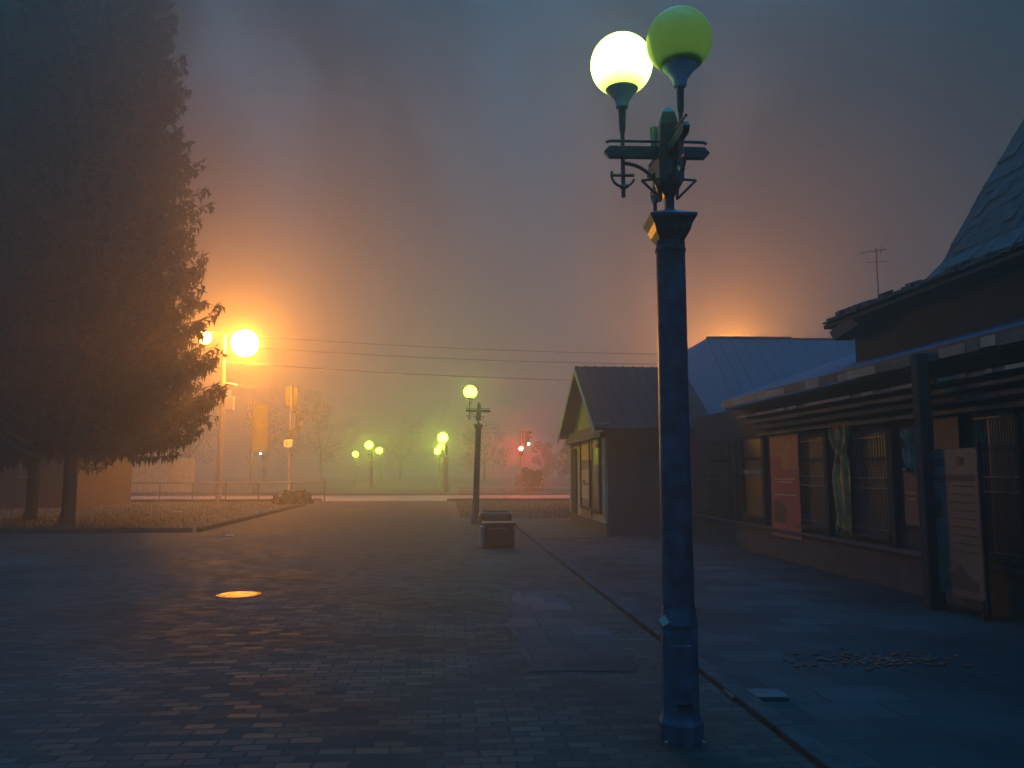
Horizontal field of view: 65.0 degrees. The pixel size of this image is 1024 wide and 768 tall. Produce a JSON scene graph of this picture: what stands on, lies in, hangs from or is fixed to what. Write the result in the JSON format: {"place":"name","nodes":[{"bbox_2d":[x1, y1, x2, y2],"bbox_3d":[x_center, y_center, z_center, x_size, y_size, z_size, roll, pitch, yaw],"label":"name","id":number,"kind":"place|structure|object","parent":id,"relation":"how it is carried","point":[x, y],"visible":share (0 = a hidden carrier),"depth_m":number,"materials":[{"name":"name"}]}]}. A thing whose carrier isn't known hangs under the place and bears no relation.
{"place":"outdoors","nodes":[
{"label":"outdoors","id":0,"kind":"place"},
{"bbox_2d":[0,501,296,528],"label":"grass","id":1,"kind":"structure","parent":0,"point":[132,515],"depth_m":30.42,"materials":[{"name":"green plant"}]},
{"bbox_2d":[0,476,660,536],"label":"ground","id":2,"kind":"structure","parent":0,"point":[552,526],"depth_m":42.43,"materials":[{"name":"soil"}]},
{"bbox_2d":[0,455,131,507],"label":"building","id":3,"kind":"structure","parent":2,"relation":"on","point":[110,485],"depth_m":35.85,"materials":[{"name":"brown"}]},
{"bbox_2d":[19,459,27,477],"bbox_3d":[-21.632,3.278,35.836,0.534,1.848,0.080,0,-6,0],"label":"window","id":4,"kind":"structure","parent":3,"relation":"in","point":[23,471],"depth_m":35.73,"materials":[{"name":"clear glass"}]},
{"bbox_2d":[0,0,214,519],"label":"spruce tree","id":5,"kind":"object","parent":2,"relation":"on","point":[31,510],"visible":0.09,"depth_m":26.24,"materials":[{"name":"green plant"}]},
{"bbox_2d":[0,0,228,524],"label":"spruce tree","id":6,"kind":"object","parent":2,"relation":"on","point":[95,120],"visible":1,"depth_m":24.04,"materials":[{"name":"green plant"}]},
{"bbox_2d":[131,458,194,492],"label":"panel fence","id":7,"kind":"object","parent":2,"relation":"on","point":[181,470],"visible":0.36,"depth_m":59.57,"materials":[{"name":"paint"}]},
{"bbox_2d":[154,394,224,464],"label":"broadleaf tree","id":8,"kind":"object","parent":2,"relation":"on","point":[189,454],"visible":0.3,"depth_m":111.41,"materials":[{"name":"green plant"}]},
{"bbox_2d":[131,499,321,501],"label":"curb","id":9,"kind":"structure","parent":2,"relation":"on","point":[200,500],"depth_m":43.38,"materials":[{"name":"grey concrete"}]},
{"bbox_2d":[200,329,258,501],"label":"sodium street lamp","id":10,"kind":"object","parent":2,"relation":"on","point":[244,342],"visible":0.83,"depth_m":43.99,"materials":[{"name":"metal"}]},
{"bbox_2d":[227,362,570,380],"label":"overhead wire","id":11,"kind":"object","parent":10,"relation":"attached to","point":[396,373],"visible":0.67,"depth_m":45.01,"materials":[{"name":"black metal"}]},
{"bbox_2d":[226,345,638,363],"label":"overhead wire","id":12,"kind":"object","parent":10,"relation":"attached to","point":[450,358],"visible":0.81,"depth_m":45.32,"materials":[{"name":"black metal"}]},
{"bbox_2d":[226,334,650,353],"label":"overhead wire","id":13,"kind":"object","parent":10,"relation":"attached to","point":[453,348],"visible":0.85,"depth_m":45.41,"materials":[{"name":"black metal"}]},
{"bbox_2d":[196,503,304,531],"bbox_3d":[-9.183,4.860,30.045,0.140,0.175,17.107,1,-6,-5],"label":"curb","id":14,"kind":"object","parent":2,"relation":"on","point":[217,525],"visible":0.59,"depth_m":26.23,"materials":[{"name":"grey concrete"}]},
{"bbox_2d":[240,397,300,481],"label":"broadleaf tree","id":15,"kind":"object","parent":2,"relation":"on","point":[264,456],"visible":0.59,"depth_m":113.17,"materials":[{"name":"plant"}]},
{"bbox_2d":[270,489,315,504],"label":"bush","id":16,"kind":"object","parent":2,"relation":"on","point":[295,497],"visible":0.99,"depth_m":40.07,"materials":[{"name":"brown plant"}]},
{"bbox_2d":[282,386,347,481],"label":"broadleaf tree","id":17,"kind":"object","parent":2,"relation":"on","point":[321,421],"visible":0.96,"depth_m":119.40,"materials":[{"name":"plant"}]},
{"bbox_2d":[131,493,569,495],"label":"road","id":18,"kind":"structure","parent":2,"relation":"on","point":[343,494],"depth_m":54.96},
{"bbox_2d":[353,452,358,484],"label":"globe street lamp","id":19,"kind":"object","parent":2,"relation":"on","point":[355,454],"visible":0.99,"depth_m":97.35,"materials":[{"name":"green metal"}]},
{"bbox_2d":[365,441,373,488],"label":"globe street lamp","id":20,"kind":"object","parent":2,"relation":"on","point":[368,445],"visible":1,"depth_m":76.49,"materials":[{"name":"metal"}]},
{"bbox_2d":[376,448,382,484],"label":"globe street lamp","id":21,"kind":"object","parent":2,"relation":"on","point":[378,450],"visible":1,"depth_m":99.35,"materials":[{"name":"grey metal"}]},
{"bbox_2d":[374,419,433,480],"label":"broadleaf tree","id":22,"kind":"object","parent":2,"relation":"on","point":[398,457],"visible":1,"depth_m":144.66,"materials":[{"name":"green plant"}]},
{"bbox_2d":[434,448,440,485],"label":"globe street lamp","id":23,"kind":"object","parent":2,"relation":"on","point":[436,451],"visible":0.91,"depth_m":95.37,"materials":[{"name":"metal"}]},
{"bbox_2d":[438,444,444,487],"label":"globe street lamp","id":24,"kind":"object","parent":2,"relation":"on","point":[443,456],"visible":0.81,"depth_m":83.45,"materials":[{"name":"black metal"}]},
{"bbox_2d":[438,433,448,492],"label":"globe street lamp","id":25,"kind":"object","parent":2,"relation":"on","point":[442,438],"visible":0.99,"depth_m":61.58,"materials":[{"name":"metal"}]},
{"bbox_2d":[459,420,512,481],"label":"broadleaf tree","id":26,"kind":"object","parent":2,"relation":"on","point":[492,454],"visible":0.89,"depth_m":125.28,"materials":[{"name":"green plant"}]},
{"bbox_2d":[447,498,569,500],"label":"curb","id":27,"kind":"structure","parent":2,"relation":"on","point":[522,499],"depth_m":44.75,"materials":[{"name":"grey concrete"}]},
{"bbox_2d":[517,431,531,491],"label":"traffic signal","id":28,"kind":"object","parent":2,"relation":"on","point":[526,437],"visible":0.97,"depth_m":59.71,"materials":[{"name":"metal"}]},
{"bbox_2d":[515,467,544,491],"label":"bush","id":29,"kind":"object","parent":2,"relation":"on","point":[534,477],"visible":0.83,"depth_m":62.28,"materials":[{"name":"brown plant"}]},
{"bbox_2d":[531,441,561,484],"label":"broadleaf tree","id":30,"kind":"object","parent":2,"relation":"on","point":[549,462],"visible":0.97,"depth_m":102.94,"materials":[{"name":"green plant"}]},
{"bbox_2d":[556,439,569,484],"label":"broadleaf tree","id":31,"kind":"object","parent":2,"relation":"on","point":[564,471],"visible":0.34,"depth_m":101.62,"materials":[{"name":"green plant"}]},
{"bbox_2d":[557,366,708,535],"bbox_3d":[3.910,1.829,23.392,4.310,4.653,6.561,1,-6,-5],"label":"gabled kiosk","id":32,"kind":"object","parent":2,"relation":"on","point":[609,428],"visible":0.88,"depth_m":20.92,"materials":[{"name":"paint"}]},
{"bbox_2d":[572,449,576,513],"bbox_3d":[1.969,3.047,25.286,0.048,2.004,0.692,1,-6,-5],"label":"door","id":33,"kind":"structure","parent":32,"relation":"in","point":[574,451],"depth_m":25.16,"materials":[{"name":"brown wood"}]},
{"bbox_2d":[580,438,601,516],"bbox_3d":[2.185,2.577,22.527,0.068,2.298,3.054,1,-6,-5],"label":"window","id":34,"kind":"structure","parent":32,"relation":"in","point":[590,450],"depth_m":22.44,"materials":[{"name":"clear glass"}]},
{"bbox_2d":[688,336,856,414],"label":"blue roof building","id":35,"kind":"structure","parent":2,"relation":"on","point":[721,368],"depth_m":30.80,"materials":[{"name":"paint"}]},
{"bbox_2d":[692,318,1023,621],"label":"shop building","id":36,"kind":"structure","parent":2,"relation":"on","point":[979,393],"depth_m":11.39,"materials":[{"name":"brown"}]},
{"bbox_2d":[705,439,733,513],"bbox_3d":[4.708,2.107,18.378,0.108,1.630,1.594,1,-6,-5],"label":"window","id":37,"kind":"structure","parent":36,"relation":"in","point":[718,452],"depth_m":18.32,"materials":[{"name":"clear glass"}]},
{"bbox_2d":[739,434,764,520],"bbox_3d":[4.875,1.883,16.333,0.108,1.690,1.229,1,-6,-5],"label":"window","id":38,"kind":"structure","parent":36,"relation":"in","point":[750,445],"depth_m":16.44,"materials":[{"name":"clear glass"}]},
{"bbox_2d":[768,433,802,540],"bbox_3d":[4.966,1.849,14.622,0.037,1.857,1.297,1,-6,-5],"label":"red banner","id":39,"kind":"object","parent":36,"relation":"attached to","point":[785,483],"visible":1,"depth_m":14.55,"materials":[{"name":"red fabric"}]},
{"bbox_2d":[796,431,827,531],"bbox_3d":[5.095,1.639,13.641,0.108,1.630,1.145,1,-6,-5],"label":"window","id":40,"kind":"structure","parent":36,"relation":"in","point":[812,476],"depth_m":13.63,"materials":[{"name":"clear glass"}]},
{"bbox_2d":[828,419,851,535],"bbox_3d":[5.089,1.438,12.425,0.091,1.747,0.631,1,-6,-5],"label":"hanging cloth","id":41,"kind":"object","parent":36,"relation":"hanging from","point":[839,442],"visible":1,"depth_m":12.40,"materials":[{"name":"fabric"}]},
{"bbox_2d":[847,426,891,541],"bbox_3d":[5.243,1.450,11.827,0.108,1.610,1.215,1,-6,-5],"label":"window","id":42,"kind":"structure","parent":36,"relation":"in","point":[867,447],"depth_m":11.79,"materials":[{"name":"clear glass"}]},
{"bbox_2d":[900,428,915,472],"bbox_3d":[5.241,0.887,10.611,0.090,0.596,0.318,1,-6,-5],"label":"hanging cloth","id":43,"kind":"object","parent":36,"relation":"hanging from","point":[907,436],"visible":0.99,"depth_m":10.57,"materials":[{"name":"fabric"}]},
{"bbox_2d":[903,468,918,525],"bbox_3d":[5.281,1.487,10.631,0.020,0.748,0.306,1,-6,-5],"label":"wall poster","id":44,"kind":"object","parent":36,"relation":"attached to","point":[911,497],"depth_m":10.62,"materials":[{"name":"paper"}]},
{"bbox_2d":[933,416,960,449],"bbox_3d":[5.363,0.617,9.959,0.031,0.412,0.583,1,-6,-5],"label":"wall poster","id":45,"kind":"object","parent":36,"relation":"attached to","point":[946,431],"depth_m":9.92,"materials":[{"name":"paper"}]},
{"bbox_2d":[972,401,1023,569],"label":"window","id":46,"kind":"structure","parent":36,"relation":"in","point":[999,432],"depth_m":8.96,"materials":[{"name":"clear glass"}]},
{"bbox_2d":[1021,400,1023,439],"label":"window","id":47,"kind":"structure","parent":36,"relation":"in","point":[1022,408],"depth_m":8.64,"materials":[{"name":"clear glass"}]},
{"bbox_2d":[131,495,569,500],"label":"road","id":48,"kind":"structure","parent":0,"point":[392,498],"depth_m":50.50,"materials":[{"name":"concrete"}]},
{"bbox_2d":[284,385,303,490],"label":"traffic signal","id":49,"kind":"object","parent":48,"relation":"on","point":[291,400],"visible":0.98,"depth_m":47.47,"materials":[{"name":"metal"}]},
{"bbox_2d":[459,486,569,494],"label":"pedestrian railing","id":50,"kind":"object","parent":48,"relation":"on","point":[526,488],"visible":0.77,"depth_m":55.05,"materials":[{"name":"metal"}]},
{"bbox_2d":[0,501,817,767],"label":"pavement","id":51,"kind":"structure","parent":0,"point":[375,634],"depth_m":6.85,"materials":[{"name":"stone"}]},
{"bbox_2d":[0,528,192,533],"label":"curb","id":52,"kind":"structure","parent":51,"relation":"on","point":[77,530],"depth_m":21.19,"materials":[{"name":"grey concrete"}]},
{"bbox_2d":[131,481,324,501],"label":"pedestrian railing","id":53,"kind":"object","parent":51,"relation":"on","point":[192,493],"visible":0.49,"depth_m":43.02,"materials":[{"name":"metal"}]},
{"bbox_2d":[216,591,260,597],"bbox_3d":[-3.566,2.746,10.493,0.561,0.016,0.561,0,-6,0],"label":"manhole cover","id":54,"kind":"object","parent":51,"relation":"on","point":[242,594],"visible":1,"depth_m":10.44,"materials":[{"name":"metal"}]},
{"bbox_2d":[464,386,489,523],"bbox_3d":[-1.142,2.194,25.120,0.854,4.302,0.400,2,-6,0],"label":"globe street lamp","id":55,"kind":"object","parent":51,"relation":"on","point":[470,392],"visible":0.98,"depth_m":25.07,"materials":[{"name":"metal"}]},
{"bbox_2d":[474,505,476,515],"bbox_3d":[-1.128,3.914,24.822,0.100,0.340,0.018,2,-6,0],"label":"access door","id":56,"kind":"structure","parent":55,"relation":"in","point":[475,506],"depth_m":24.81,"materials":[{"name":"blue paint"}]},
{"bbox_2d":[478,510,511,525],"bbox_3d":[-0.479,3.805,22.492,0.900,0.530,0.600,1,-6,-6],"label":"bench","id":57,"kind":"object","parent":51,"relation":"on","point":[494,515],"visible":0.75,"depth_m":22.23,"materials":[{"name":"wood"}]},
{"bbox_2d":[479,521,515,547],"bbox_3d":[-0.310,3.218,17.174,0.750,0.540,0.500,1,-6,-8],"label":"flower planter","id":58,"kind":"object","parent":51,"relation":"on","point":[496,534],"visible":1,"depth_m":16.96,"materials":[{"name":"metal"}]},
{"bbox_2d":[504,575,637,671],"bbox_3d":[0.367,2.633,9.435,1.049,0.001,6.113,1,-6,-5],"label":"slab patch","id":59,"kind":"object","parent":51,"relation":"on","point":[549,631],"visible":1,"depth_m":7.82,"materials":[{"name":"grey concrete"}]},
{"bbox_2d":[591,5,711,747],"bbox_3d":[0.951,-0.083,4.945,0.672,4.442,0.822,5,-8,-38],"label":"globe street lamp","id":60,"kind":"object","parent":51,"relation":"on","point":[675,47],"visible":1,"depth_m":4.92,"materials":[{"name":"black metal"}]},
{"bbox_2d":[658,615,668,626],"bbox_3d":[0.890,1.386,4.707,0.066,0.067,0.004,0,-6,0],"label":"paper notice","id":61,"kind":"object","parent":60,"relation":"attached to","point":[664,620],"visible":1,"depth_m":4.71,"materials":[{"name":"paper"}]},
{"bbox_2d":[674,646,692,704],"bbox_3d":[1.009,1.715,4.732,0.100,0.340,0.018,0,-6,0],"label":"access door","id":62,"kind":"structure","parent":60,"relation":"in","point":[682,654],"depth_m":4.72,"materials":[{"name":"blue paint"}]},
{"bbox_2d":[515,522,854,767],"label":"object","id":63,"kind":"structure","parent":51,"relation":"on","point":[817,753],"depth_m":5.58,"materials":[{"name":"grey concrete"}]},
{"bbox_2d":[328,492,569,493],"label":"pavement","id":64,"kind":"structure","parent":0,"point":[512,492],"depth_m":59.18,"materials":[{"name":"concrete"}]},
{"bbox_2d":[249,400,267,492],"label":"banner post","id":65,"kind":"object","parent":64,"relation":"on","point":[259,426],"visible":0.92,"depth_m":57.96,"materials":[{"name":"fabric"}]},
{"bbox_2d":[455,500,570,518],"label":"grass","id":66,"kind":"structure","parent":0,"point":[527,509],"depth_m":35.40,"materials":[{"name":"green plant"}]},
{"bbox_2d":[6,0,1023,475],"label":"sky","id":67,"kind":"structure","parent":0,"point":[428,173],"materials":[{"name":"grey"}]},
{"bbox_2d":[536,536,1023,767],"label":"shop path","id":68,"kind":"structure","parent":0,"point":[760,617],"depth_m":7.26,"materials":[{"name":"grey concrete"}]},
{"bbox_2d":[724,689,788,700],"bbox_3d":[1.738,2.213,5.729,0.400,0.030,0.220,0,-6,0],"label":"loose slab","id":69,"kind":"object","parent":68,"relation":"on","point":[770,694],"depth_m":5.68,"materials":[{"name":"concrete"}]},
{"bbox_2d":[783,646,1000,674],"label":"fallen leaves","id":70,"kind":"object","parent":68,"relation":"on","point":[863,661],"visible":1,"depth_m":6.79,"materials":[{"name":"brown plant"}]},
{"bbox_2d":[932,442,991,620],"bbox_3d":[5.042,1.754,9.084,0.072,2.155,0.961,1,-6,-5],"label":"notice board","id":71,"kind":"object","parent":68,"relation":"on","point":[961,524],"visible":0.91,"depth_m":8.98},
{"bbox_2d":[822,119,1023,378],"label":"shingled tower","id":72,"kind":"structure","parent":0,"point":[973,281],"depth_m":10.89,"materials":[{"name":"paint"}]},
{"bbox_2d":[859,247,886,294],"bbox_3d":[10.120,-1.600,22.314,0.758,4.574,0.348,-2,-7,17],"label":"television antenna","id":73,"kind":"object","parent":72,"relation":"attached to","point":[876,250],"visible":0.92,"depth_m":22.50,"materials":[{"name":"metal"}]}
]}

